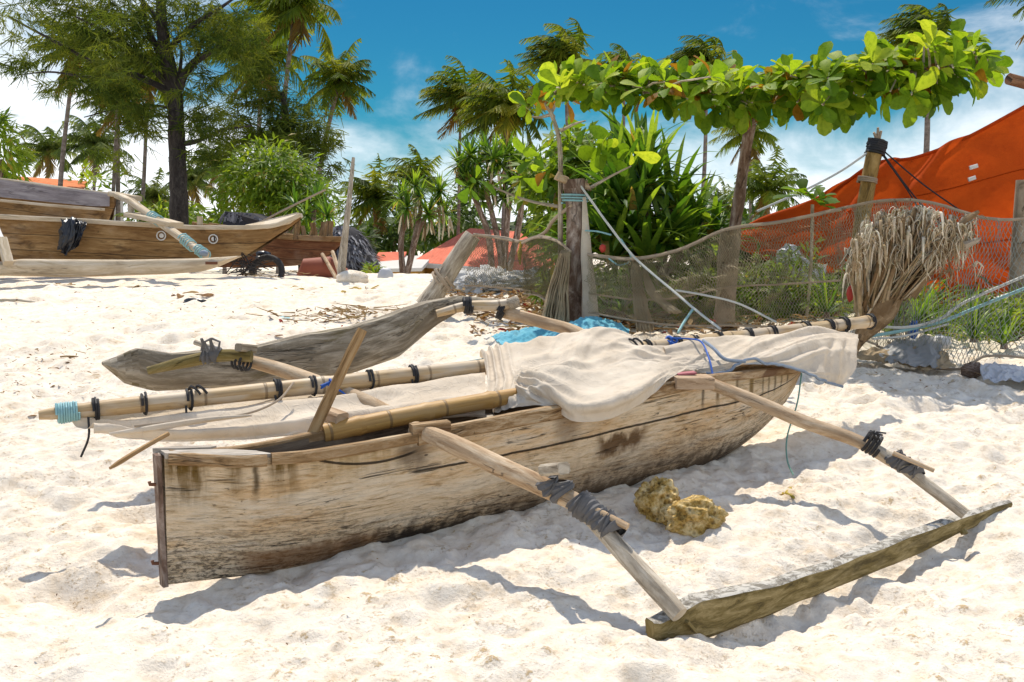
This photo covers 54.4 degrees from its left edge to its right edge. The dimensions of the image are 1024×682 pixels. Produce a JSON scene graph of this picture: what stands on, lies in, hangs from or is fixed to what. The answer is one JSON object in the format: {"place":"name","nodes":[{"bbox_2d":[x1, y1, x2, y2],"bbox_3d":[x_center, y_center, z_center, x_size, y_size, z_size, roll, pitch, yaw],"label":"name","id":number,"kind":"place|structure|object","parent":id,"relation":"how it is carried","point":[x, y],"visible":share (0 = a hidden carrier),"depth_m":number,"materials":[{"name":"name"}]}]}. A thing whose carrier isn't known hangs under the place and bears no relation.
{"place":"outdoors","nodes":[
{"label":"outdoors","id":0,"kind":"place"},
{"bbox_2d":[0,249,1023,681],"bbox_3d":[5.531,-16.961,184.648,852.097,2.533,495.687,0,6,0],"label":"sand","id":1,"kind":"structure","parent":0,"point":[536,593],"depth_m":4.69,"materials":[{"name":"sand"}]},
{"bbox_2d":[0,106,41,181],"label":"leafy bush","id":2,"kind":"object","parent":1,"relation":"on","point":[12,165],"visible":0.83,"depth_m":29.36,"materials":[{"name":"green plant"}]},
{"bbox_2d":[16,124,82,178],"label":"coconut palm","id":3,"kind":"object","parent":1,"relation":"on","point":[45,146],"visible":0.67,"depth_m":58.78,"materials":[{"name":"green plant"}]},
{"bbox_2d":[0,178,115,219],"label":"grey boat","id":4,"kind":"object","parent":1,"relation":"on","point":[22,197],"visible":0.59,"depth_m":22.05,"materials":[{"name":"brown wood"}]},
{"bbox_2d":[18,177,123,220],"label":"orange roofed house","id":5,"kind":"structure","parent":1,"relation":"on","point":[72,184],"depth_m":46.67,"materials":[{"name":"white paint"}]},
{"bbox_2d":[25,12,132,185],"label":"coconut palm","id":6,"kind":"object","parent":1,"relation":"on","point":[63,150],"visible":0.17,"depth_m":41.12,"materials":[{"name":"green plant"}]},
{"bbox_2d":[51,110,135,190],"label":"coconut palm","id":7,"kind":"object","parent":1,"relation":"on","point":[88,140],"visible":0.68,"depth_m":56.67,"materials":[{"name":"green plant"}]},
{"bbox_2d":[63,159,127,190],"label":"background shrub","id":8,"kind":"object","parent":1,"relation":"on","point":[89,173],"visible":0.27,"depth_m":49.11,"materials":[{"name":"green plant"}]},
{"bbox_2d":[76,94,158,220],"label":"coconut palm","id":9,"kind":"object","parent":1,"relation":"on","point":[103,127],"visible":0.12,"depth_m":47.24,"materials":[{"name":"green plant"}]},
{"bbox_2d":[83,32,157,219],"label":"coconut palm","id":10,"kind":"object","parent":1,"relation":"on","point":[114,174],"visible":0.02,"depth_m":45.26,"materials":[{"name":"green plant"}]},
{"bbox_2d":[0,0,271,272],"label":"casuarina tree","id":11,"kind":"object","parent":1,"relation":"on","point":[170,77],"visible":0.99,"depth_m":31.73,"materials":[{"name":"green plant"}]},
{"bbox_2d":[121,167,169,222],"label":"coconut palm","id":12,"kind":"object","parent":1,"relation":"on","point":[153,191],"visible":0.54,"depth_m":51.08,"materials":[{"name":"green plant"}]},
{"bbox_2d":[0,191,302,276],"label":"outrigger boat","id":13,"kind":"object","parent":1,"relation":"on","point":[159,244],"visible":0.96,"depth_m":19.16,"materials":[{"name":"brown wood"}]},
{"bbox_2d":[57,216,86,255],"bbox_3d":[-8.361,-1.998,18.919,0.536,0.740,0.313,0,6,0],"label":"black cloth","id":14,"kind":"object","parent":13,"relation":"hanging from","point":[71,230],"visible":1,"depth_m":18.85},
{"bbox_2d":[111,35,195,221],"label":"coconut palm","id":15,"kind":"object","parent":1,"relation":"on","point":[148,90],"visible":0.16,"depth_m":45.26,"materials":[{"name":"green plant"}]},
{"bbox_2d":[112,192,207,224],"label":"background shrub","id":16,"kind":"object","parent":1,"relation":"on","point":[162,213],"visible":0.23,"depth_m":43.47,"materials":[{"name":"green plant"}]},
{"bbox_2d":[166,148,218,221],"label":"coconut palm","id":17,"kind":"object","parent":1,"relation":"on","point":[193,191],"visible":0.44,"depth_m":58.97,"materials":[{"name":"green plant"}]},
{"bbox_2d":[191,201,237,223],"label":"background shrub","id":18,"kind":"object","parent":1,"relation":"on","point":[212,218],"visible":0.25,"depth_m":39.90,"materials":[{"name":"green plant"}]},
{"bbox_2d":[186,137,248,273],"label":"coconut palm","id":19,"kind":"object","parent":1,"relation":"on","point":[205,173],"visible":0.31,"depth_m":54.92,"materials":[{"name":"green plant"}]},
{"bbox_2d":[219,252,279,275],"bbox_3d":[-5.364,-1.563,20.241,1.569,0.622,1.322,0,6,0],"label":"root tangle","id":20,"kind":"object","parent":1,"relation":"on","point":[242,262],"visible":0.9,"depth_m":19.95,"materials":[{"name":"brown plant"}]},
{"bbox_2d":[218,211,285,232],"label":"thatched roof","id":21,"kind":"structure","parent":1,"relation":"on","point":[236,218],"depth_m":26.14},
{"bbox_2d":[200,2,318,273],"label":"coconut palm","id":22,"kind":"object","parent":1,"relation":"on","point":[282,50],"visible":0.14,"depth_m":44.84,"materials":[{"name":"green plant"}]},
{"bbox_2d":[192,221,341,267],"bbox_3d":[-5.439,-2.205,22.689,3.897,1.067,1.323,1,6,13],"label":"planked boat","id":23,"kind":"object","parent":1,"relation":"on","point":[295,248],"visible":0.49,"depth_m":21.93,"materials":[{"name":"brown wood"}]},
{"bbox_2d":[249,254,284,276],"bbox_3d":[-5.062,-1.431,20.561,0.750,0.715,0.285,0,6,0],"label":"old tyre","id":24,"kind":"object","parent":1,"relation":"on","point":[281,267],"visible":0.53,"depth_m":20.54,"materials":[{"name":"rubber"}]},
{"bbox_2d":[198,132,351,233],"bbox_3d":[-7.221,-4.360,29.745,5.156,3.970,5.062,0,6,0],"label":"round bush","id":25,"kind":"object","parent":1,"relation":"on","point":[262,180],"visible":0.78,"depth_m":28.96,"materials":[{"name":"green plant"}]},
{"bbox_2d":[201,13,362,269],"bbox_3d":[-8.219,-6.849,35.280,5.144,9.462,6.338,-3,7,-27],"label":"casuarina tree","id":26,"kind":"object","parent":1,"relation":"on","point":[285,126],"visible":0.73,"depth_m":34.74,"materials":[{"name":"green plant"}]},
{"bbox_2d":[230,0,342,273],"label":"coconut palm","id":27,"kind":"object","parent":1,"relation":"on","point":[295,17],"visible":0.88,"depth_m":38.75,"materials":[{"name":"green plant"}]},
{"bbox_2d":[275,175,344,234],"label":"pandanus tree","id":28,"kind":"object","parent":1,"relation":"on","point":[326,210],"visible":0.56,"depth_m":26.50,"materials":[{"name":"green plant"}]},
{"bbox_2d":[239,270,405,322],"bbox_3d":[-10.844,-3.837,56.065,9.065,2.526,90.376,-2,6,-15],"label":"twig litter","id":29,"kind":"object","parent":1,"relation":"on","point":[342,310],"visible":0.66,"depth_m":12.23,"materials":[{"name":"brown plant"}]},
{"bbox_2d":[297,256,347,277],"bbox_3d":[-4.035,-1.487,21.168,1.092,0.623,0.560,0,6,0],"label":"rusty drum","id":30,"kind":"object","parent":1,"relation":"on","point":[314,266],"visible":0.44,"depth_m":20.92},
{"bbox_2d":[296,38,376,233],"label":"coconut palm","id":31,"kind":"object","parent":1,"relation":"on","point":[339,77],"visible":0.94,"depth_m":42.72,"materials":[{"name":"green plant"}]},
{"bbox_2d":[337,157,354,274],"bbox_3d":[-3.034,-2.226,18.243,0.163,2.291,0.553,3,7,27],"label":"upright pole","id":32,"kind":"object","parent":1,"relation":"on","point":[342,259],"visible":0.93,"depth_m":18.18,"materials":[{"name":"grey wood"}]},
{"bbox_2d":[336,270,368,283],"bbox_3d":[-2.902,-1.134,18.101,0.596,0.325,0.415,0,6,0],"label":"sand sack","id":33,"kind":"object","parent":1,"relation":"on","point":[353,276],"visible":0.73,"depth_m":17.96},
{"bbox_2d":[330,225,380,272],"bbox_3d":[-4.007,-1.541,23.952,2.063,2.487,2.316,0,6,0],"label":"thatched hut","id":34,"kind":"object","parent":1,"relation":"on","point":[360,249],"visible":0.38,"depth_m":23.36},
{"bbox_2d":[350,219,386,257],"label":"background shrub","id":35,"kind":"object","parent":1,"relation":"on","point":[373,235],"visible":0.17,"depth_m":44.06,"materials":[{"name":"green plant"}]},
{"bbox_2d":[333,153,415,247],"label":"coconut palm","id":36,"kind":"object","parent":1,"relation":"on","point":[373,194],"visible":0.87,"depth_m":48.97,"materials":[{"name":"green plant"}]},
{"bbox_2d":[371,210,427,255],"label":"background shrub","id":37,"kind":"object","parent":1,"relation":"on","point":[389,244],"visible":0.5,"depth_m":48.43,"materials":[{"name":"green plant"}]},
{"bbox_2d":[375,252,428,273],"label":"flat roofed shed","id":38,"kind":"structure","parent":1,"relation":"on","point":[390,260],"depth_m":42.90,"materials":[{"name":"white paint"}]},
{"bbox_2d":[381,144,446,230],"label":"coconut palm","id":39,"kind":"object","parent":1,"relation":"on","point":[416,164],"visible":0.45,"depth_m":54.94,"materials":[{"name":"green plant"}]},
{"bbox_2d":[382,168,464,273],"bbox_3d":[-2.635,-3.574,30.010,2.646,3.307,2.685,0,6,0],"label":"pandanus tree","id":40,"kind":"object","parent":1,"relation":"on","point":[405,198],"visible":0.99,"depth_m":29.77,"materials":[{"name":"green plant"}]},
{"bbox_2d":[125,205,748,254],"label":"treeline","id":41,"kind":"object","parent":1,"relation":"on","point":[370,223],"visible":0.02,"depth_m":86.47,"materials":[{"name":"green plant"}]},
{"bbox_2d":[416,231,479,302],"bbox_3d":[-0.797,-0.853,12.316,0.798,1.023,0.408,0,6,0],"label":"leaning post","id":42,"kind":"object","parent":1,"relation":"on","point":[441,284],"visible":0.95,"depth_m":12.28,"materials":[{"name":"grey wood"}]},
{"bbox_2d":[405,176,499,251],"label":"dark tree","id":43,"kind":"object","parent":1,"relation":"on","point":[466,214],"visible":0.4,"depth_m":58.41,"materials":[{"name":"green plant"}]},
{"bbox_2d":[412,55,501,235],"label":"coconut palm","id":44,"kind":"object","parent":1,"relation":"on","point":[451,93],"visible":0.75,"depth_m":50.45,"materials":[{"name":"green plant"}]},
{"bbox_2d":[417,228,554,273],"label":"red roofed house","id":45,"kind":"structure","parent":1,"relation":"on","point":[436,257],"depth_m":44.68,"materials":[{"name":"white paint"}]},
{"bbox_2d":[430,264,541,294],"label":"rubble bank","id":46,"kind":"structure","parent":1,"relation":"on","point":[458,282],"depth_m":15.21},
{"bbox_2d":[442,129,544,271],"bbox_3d":[-0.287,-3.736,26.732,3.355,4.068,2.786,0,6,0],"label":"pandanus tree","id":47,"kind":"object","parent":1,"relation":"on","point":[493,156],"visible":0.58,"depth_m":26.62,"materials":[{"name":"green plant"}]},
{"bbox_2d":[453,57,548,241],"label":"coconut palm","id":48,"kind":"object","parent":1,"relation":"on","point":[500,109],"visible":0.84,"depth_m":44.52,"materials":[{"name":"green plant"}]},
{"bbox_2d":[0,278,1020,397],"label":"husk scatter","id":49,"kind":"object","parent":1,"relation":"on","point":[258,343],"visible":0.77,"depth_m":9.53,"materials":[{"name":"brown plant"}]},
{"bbox_2d":[510,17,593,125],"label":"coconut palm","id":50,"kind":"object","parent":1,"relation":"on","point":[562,48],"visible":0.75,"depth_m":40.46,"materials":[{"name":"green plant"}]},
{"bbox_2d":[102,296,1012,640],"bbox_3d":[0.101,0.439,5.430,4.128,1.200,3.417,-4,7,-34],"label":"outrigger canoe","id":51,"kind":"object","parent":1,"relation":"on","point":[288,502],"visible":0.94,"depth_m":4.73,"materials":[{"name":"brown wood"}]},
{"bbox_2d":[109,432,169,468],"bbox_3d":[-1.599,0.467,4.271,0.026,0.089,0.382,2,6,19],"label":"thin stick","id":52,"kind":"object","parent":51,"relation":"on","point":[125,458],"visible":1,"depth_m":4.26,"materials":[{"name":"brown wood"}]},
{"bbox_2d":[307,327,366,432],"bbox_3d":[-0.851,0.223,4.787,0.321,0.573,0.054,-2,6,-19],"label":"wooden stick","id":53,"kind":"object","parent":51,"relation":"in","point":[322,411],"visible":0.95,"depth_m":4.77,"materials":[{"name":"brown wood"}]},
{"bbox_2d":[321,388,516,441],"bbox_3d":[-0.387,0.365,5.103,1.228,0.198,0.102,-3,7,-29],"label":"bamboo spar","id":54,"kind":"object","parent":51,"relation":"on","point":[359,425],"visible":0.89,"depth_m":5.00,"materials":[{"name":"wood"}]},
{"bbox_2d":[325,407,348,423],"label":"wood block","id":55,"kind":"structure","parent":54,"relation":"on","point":[335,415],"depth_m":4.84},
{"bbox_2d":[38,313,876,474],"bbox_3d":[0.368,0.370,5.695,5.466,0.827,1.277,-4,7,-31],"label":"lateen sail","id":56,"kind":"object","parent":51,"relation":"on","point":[599,373],"visible":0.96,"depth_m":5.44,"materials":[{"name":"beige fabric"}]},
{"bbox_2d":[455,60,660,253],"bbox_3d":[0.500,-1.638,11.227,2.309,2.979,0.843,-2,6,-17],"label":"sapling","id":57,"kind":"object","parent":1,"relation":"on","point":[617,155],"visible":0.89,"depth_m":11.23,"materials":[{"name":"plant"}]},
{"bbox_2d":[494,116,623,263],"bbox_3d":[0.930,-2.080,16.315,3.215,3.199,2.906,-5,8,-42],"label":"leafy tree","id":58,"kind":"object","parent":1,"relation":"on","point":[549,194],"visible":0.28,"depth_m":15.62,"materials":[{"name":"green plant"}]},
{"bbox_2d":[490,316,628,344],"bbox_3d":[0.513,-0.104,10.251,1.500,0.258,1.616,0,6,0],"label":"blue net heap","id":59,"kind":"object","parent":1,"relation":"on","point":[526,334],"visible":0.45,"depth_m":10.28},
{"bbox_2d":[526,224,596,307],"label":"leafy shrub","id":60,"kind":"object","parent":1,"relation":"on","point":[537,297],"visible":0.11,"depth_m":12.90,"materials":[{"name":"green plant"}]},
{"bbox_2d":[554,171,590,320],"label":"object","id":61,"kind":"object","parent":1,"relation":"on","point":[574,194],"visible":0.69,"depth_m":11.24,"materials":[{"name":"wood"}]},
{"bbox_2d":[464,203,572,307],"bbox_3d":[0.125,-0.986,11.752,1.723,1.245,0.406,6,8,44],"label":"fishing net","id":62,"kind":"object","parent":61,"relation":"hanging from","point":[521,251],"visible":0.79,"depth_m":11.79,"materials":[{"name":"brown fabric"}]},
{"bbox_2d":[542,250,569,322],"bbox_3d":[0.509,-0.590,11.041,0.427,0.838,0.241,-4,7,-32],"label":"gathered net","id":63,"kind":"object","parent":62,"relation":"hanging from","point":[557,297],"visible":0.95,"depth_m":11.06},
{"bbox_2d":[581,197,598,317],"bbox_3d":[0.878,-0.908,11.189,0.230,1.414,0.146,2,6,21],"label":"wooden post","id":64,"kind":"object","parent":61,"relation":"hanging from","point":[585,246],"visible":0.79,"depth_m":11.20,"materials":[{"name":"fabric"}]},
{"bbox_2d":[581,186,720,329],"bbox_3d":[1.499,-0.934,10.489,0.286,1.476,2.122,-4,7,-36],"label":"rope","id":65,"kind":"object","parent":61,"relation":"attached to","point":[650,271],"visible":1,"depth_m":10.75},
{"bbox_2d":[597,43,640,267],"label":"coconut palm","id":66,"kind":"object","parent":1,"relation":"on","point":[623,54],"visible":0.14,"depth_m":54.22,"materials":[{"name":"green plant"}]},
{"bbox_2d":[601,270,655,315],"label":"strap leaf plant","id":67,"kind":"object","parent":1,"relation":"on","point":[621,304],"visible":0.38,"depth_m":11.57,"materials":[{"name":"green plant"}]},
{"bbox_2d":[446,287,840,336],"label":"leaf litter","id":68,"kind":"object","parent":1,"relation":"on","point":[525,305],"visible":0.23,"depth_m":11.64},
{"bbox_2d":[525,103,762,306],"bbox_3d":[1.785,-1.832,12.930,2.810,2.870,3.075,3,7,28],"label":"pandanus bush","id":69,"kind":"object","parent":1,"relation":"on","point":[636,194],"visible":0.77,"depth_m":12.54,"materials":[{"name":"green plant"}]},
{"bbox_2d":[594,262,738,307],"bbox_3d":[2.046,-0.699,14.253,2.528,1.130,2.330,0,6,0],"label":"leafy shrub","id":70,"kind":"object","parent":1,"relation":"on","point":[618,273],"visible":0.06,"depth_m":13.68,"materials":[{"name":"green plant"}]},
{"bbox_2d":[597,266,742,324],"bbox_3d":[1.707,-0.452,12.018,2.230,0.959,1.237,0,6,0],"label":"leafy shrub","id":71,"kind":"object","parent":1,"relation":"on","point":[678,316],"visible":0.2,"depth_m":11.95,"materials":[{"name":"green plant"}]},
{"bbox_2d":[633,476,728,537],"bbox_3d":[0.838,0.847,5.028,0.470,0.295,0.263,5,8,42],"label":"coral rock","id":72,"kind":"object","parent":1,"relation":"on","point":[657,500],"visible":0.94,"depth_m":4.94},
{"bbox_2d":[643,244,737,319],"bbox_3d":[2.216,-0.728,12.429,1.240,0.966,0.937,1,6,13],"label":"leafy shrub","id":73,"kind":"object","parent":1,"relation":"on","point":[696,283],"visible":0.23,"depth_m":12.30,"materials":[{"name":"green plant"}]},
{"bbox_2d":[656,34,736,190],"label":"coconut palm","id":74,"kind":"object","parent":1,"relation":"on","point":[702,47],"visible":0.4,"depth_m":48.39,"materials":[{"name":"green plant"}]},
{"bbox_2d":[713,228,741,329],"bbox_3d":[2.436,-0.701,11.286,0.311,1.144,0.257,0,6,0],"label":"net post","id":75,"kind":"object","parent":1,"relation":"on","point":[733,293],"visible":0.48,"depth_m":11.20,"materials":[{"name":"brown wood"}]},
{"bbox_2d":[682,196,775,273],"bbox_3d":[3.794,-1.631,17.110,2.424,2.199,4.409,0,6,0],"label":"dark tree","id":76,"kind":"object","parent":1,"relation":"on","point":[745,218],"visible":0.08,"depth_m":16.72,"materials":[{"name":"green plant"}]},
{"bbox_2d":[709,177,748,226],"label":"coconut palm","id":77,"kind":"object","parent":1,"relation":"on","point":[724,190],"visible":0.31,"depth_m":59.16,"materials":[{"name":"green plant"}]},
{"bbox_2d":[708,115,779,220],"bbox_3d":[9.187,-5.904,39.503,3.043,7.736,3.116,0,6,0],"label":"coconut palm","id":78,"kind":"object","parent":1,"relation":"on","point":[769,139],"visible":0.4,"depth_m":39.16,"materials":[{"name":"green plant"}]},
{"bbox_2d":[584,198,916,348],"bbox_3d":[2.475,-0.691,10.491,3.542,1.546,1.004,4,7,31],"label":"fishing net","id":79,"kind":"object","parent":1,"relation":"on","point":[721,231],"visible":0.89,"depth_m":10.66,"materials":[{"name":"grey fabric"}]},
{"bbox_2d":[630,256,653,332],"bbox_3d":[1.419,-0.508,10.842,0.206,0.825,0.382,-1,6,-7],"label":"gathered net","id":80,"kind":"object","parent":79,"relation":"hanging from","point":[643,327],"visible":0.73,"depth_m":10.81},
{"bbox_2d":[641,268,681,313],"bbox_3d":[1.602,-0.540,10.739,0.506,0.483,0.114,6,8,43],"label":"gathered net","id":81,"kind":"object","parent":79,"relation":"hanging from","point":[670,309],"visible":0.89,"depth_m":10.75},
{"bbox_2d":[675,289,776,322],"bbox_3d":[2.238,-0.370,10.415,1.045,0.333,0.125,2,6,17],"label":"rope","id":82,"kind":"object","parent":79,"relation":"attached to","point":[755,311],"visible":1,"depth_m":10.44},
{"bbox_2d":[726,145,807,219],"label":"tree","id":83,"kind":"object","parent":1,"relation":"on","point":[757,185],"visible":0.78,"depth_m":35.29,"materials":[{"name":"green plant"}]},
{"bbox_2d":[537,18,1013,226],"bbox_3d":[2.629,-1.577,10.252,4.758,3.203,3.177,1,6,10],"label":"sea almond tree","id":84,"kind":"object","parent":1,"relation":"on","point":[927,77],"visible":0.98,"depth_m":9.58,"materials":[{"name":"green plant"}]},
{"bbox_2d":[736,235,850,309],"bbox_3d":[3.799,-0.767,13.471,2.093,1.448,2.010,0,6,0],"label":"leafy shrub","id":85,"kind":"object","parent":1,"relation":"on","point":[817,257],"visible":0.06,"depth_m":13.34,"materials":[{"name":"green plant"}]},
{"bbox_2d":[736,245,852,321],"bbox_3d":[3.524,-0.604,12.360,1.523,1.230,1.607,3,7,27],"label":"leafy shrub","id":86,"kind":"object","parent":1,"relation":"on","point":[740,293],"visible":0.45,"depth_m":12.14,"materials":[{"name":"green plant"}]},
{"bbox_2d":[773,178,839,315],"bbox_3d":[3.345,-0.999,11.348,0.760,1.727,0.570,1,6,13],"label":"almond seedling","id":87,"kind":"object","parent":1,"relation":"on","point":[802,183],"visible":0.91,"depth_m":11.41,"materials":[{"name":"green plant"}]},
{"bbox_2d":[593,260,1023,337],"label":"undergrowth","id":88,"kind":"object","parent":1,"relation":"on","point":[938,293],"visible":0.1,"depth_m":12.07,"materials":[{"name":"green plant"}]},
{"bbox_2d":[785,263,850,317],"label":"strap leaf plant","id":89,"kind":"object","parent":1,"relation":"on","point":[824,298],"visible":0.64,"depth_m":11.39,"materials":[{"name":"green plant"}]},
{"bbox_2d":[740,73,1023,311],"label":"orange tarp shelter","id":90,"kind":"object","parent":1,"relation":"on","point":[981,170],"visible":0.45,"depth_m":12.82,"materials":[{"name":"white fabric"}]},
{"bbox_2d":[756,152,866,211],"bbox_3d":[3.828,-2.028,12.671,1.571,0.786,0.055,-2,6,-15],"label":"rope","id":91,"kind":"object","parent":90,"relation":"attached to","point":[819,182],"visible":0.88,"depth_m":12.70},
{"bbox_2d":[857,346,956,369],"bbox_3d":[3.533,0.142,9.057,0.970,0.181,0.341,4,7,32],"label":"net heap","id":92,"kind":"object","parent":1,"relation":"on","point":[872,354],"visible":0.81,"depth_m":9.02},
{"bbox_2d":[879,334,941,369],"bbox_3d":[3.673,0.098,9.058,0.636,0.259,0.628,0,6,0],"label":"rock","id":93,"kind":"object","parent":92,"relation":"on","point":[927,354],"visible":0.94,"depth_m":8.99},
{"bbox_2d":[839,205,990,353],"bbox_3d":[3.453,-0.493,8.647,1.333,1.396,1.002,0,6,0],"label":"dead pandanus head","id":94,"kind":"object","parent":1,"relation":"on","point":[896,260],"visible":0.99,"depth_m":8.43},
{"bbox_2d":[876,3,958,152],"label":"coconut palm","id":95,"kind":"object","parent":1,"relation":"on","point":[905,24],"visible":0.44,"depth_m":42.43,"materials":[{"name":"green plant"}]},
{"bbox_2d":[903,279,964,324],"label":"strap leaf plant","id":96,"kind":"object","parent":1,"relation":"on","point":[924,304],"visible":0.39,"depth_m":10.17,"materials":[{"name":"green plant"}]},
{"bbox_2d":[882,283,1023,335],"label":"leafy shrub","id":97,"kind":"object","parent":1,"relation":"on","point":[941,328],"visible":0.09,"depth_m":11.18,"materials":[{"name":"green plant"}]},
{"bbox_2d":[887,198,1023,370],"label":"fishing net","id":98,"kind":"object","parent":1,"relation":"on","point":[931,203],"visible":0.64,"depth_m":9.04,"materials":[{"name":"grey fabric"}]},
{"bbox_2d":[872,287,1023,337],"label":"rope","id":99,"kind":"object","parent":98,"relation":"attached to","point":[929,325],"visible":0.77,"depth_m":9.22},
{"bbox_2d":[885,275,1023,328],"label":"rope","id":100,"kind":"object","parent":98,"relation":"attached to","point":[940,318],"visible":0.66,"depth_m":9.22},
{"bbox_2d":[960,362,980,378],"bbox_3d":[4.023,0.259,8.713,0.190,0.154,0.175,0,6,0],"label":"coconut husk","id":101,"kind":"object","parent":1,"relation":"on","point":[969,369],"visible":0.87,"depth_m":8.66,"materials":[{"name":"brown plant"}]},
{"bbox_2d":[934,286,1021,342],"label":"strap leaf plant","id":102,"kind":"object","parent":1,"relation":"on","point":[974,333],"visible":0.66,"depth_m":10.02,"materials":[{"name":"green plant"}]},
{"bbox_2d":[944,295,1023,343],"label":"leafy shrub","id":103,"kind":"object","parent":1,"relation":"on","point":[1012,314],"visible":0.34,"depth_m":10.53,"materials":[{"name":"green plant"}]},
{"bbox_2d":[961,300,1023,348],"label":"strap leaf plant","id":104,"kind":"object","parent":1,"relation":"on","point":[1003,336],"visible":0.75,"depth_m":9.84,"materials":[{"name":"green plant"}]},
{"bbox_2d":[980,361,1023,382],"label":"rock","id":105,"kind":"object","parent":1,"relation":"on","point":[994,372],"visible":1,"depth_m":8.30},
{"bbox_2d":[983,0,1023,48],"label":"coconut palm","id":106,"kind":"object","parent":1,"relation":"on","point":[993,2],"visible":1,"depth_m":26.20,"materials":[{"name":"green plant"}]},
{"bbox_2d":[0,0,1023,244],"label":"sky","id":107,"kind":"structure","parent":0,"point":[405,42],"materials":[{"name":"blue"}]},
{"bbox_2d":[776,244,826,285],"bbox_3d":[3.714,-0.969,12.715,0.657,0.550,0.360,0,6,0],"label":"white sack","id":108,"kind":"object","parent":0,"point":[785,249],"visible":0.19,"depth_m":12.71,"materials":[{"name":"plastic"}]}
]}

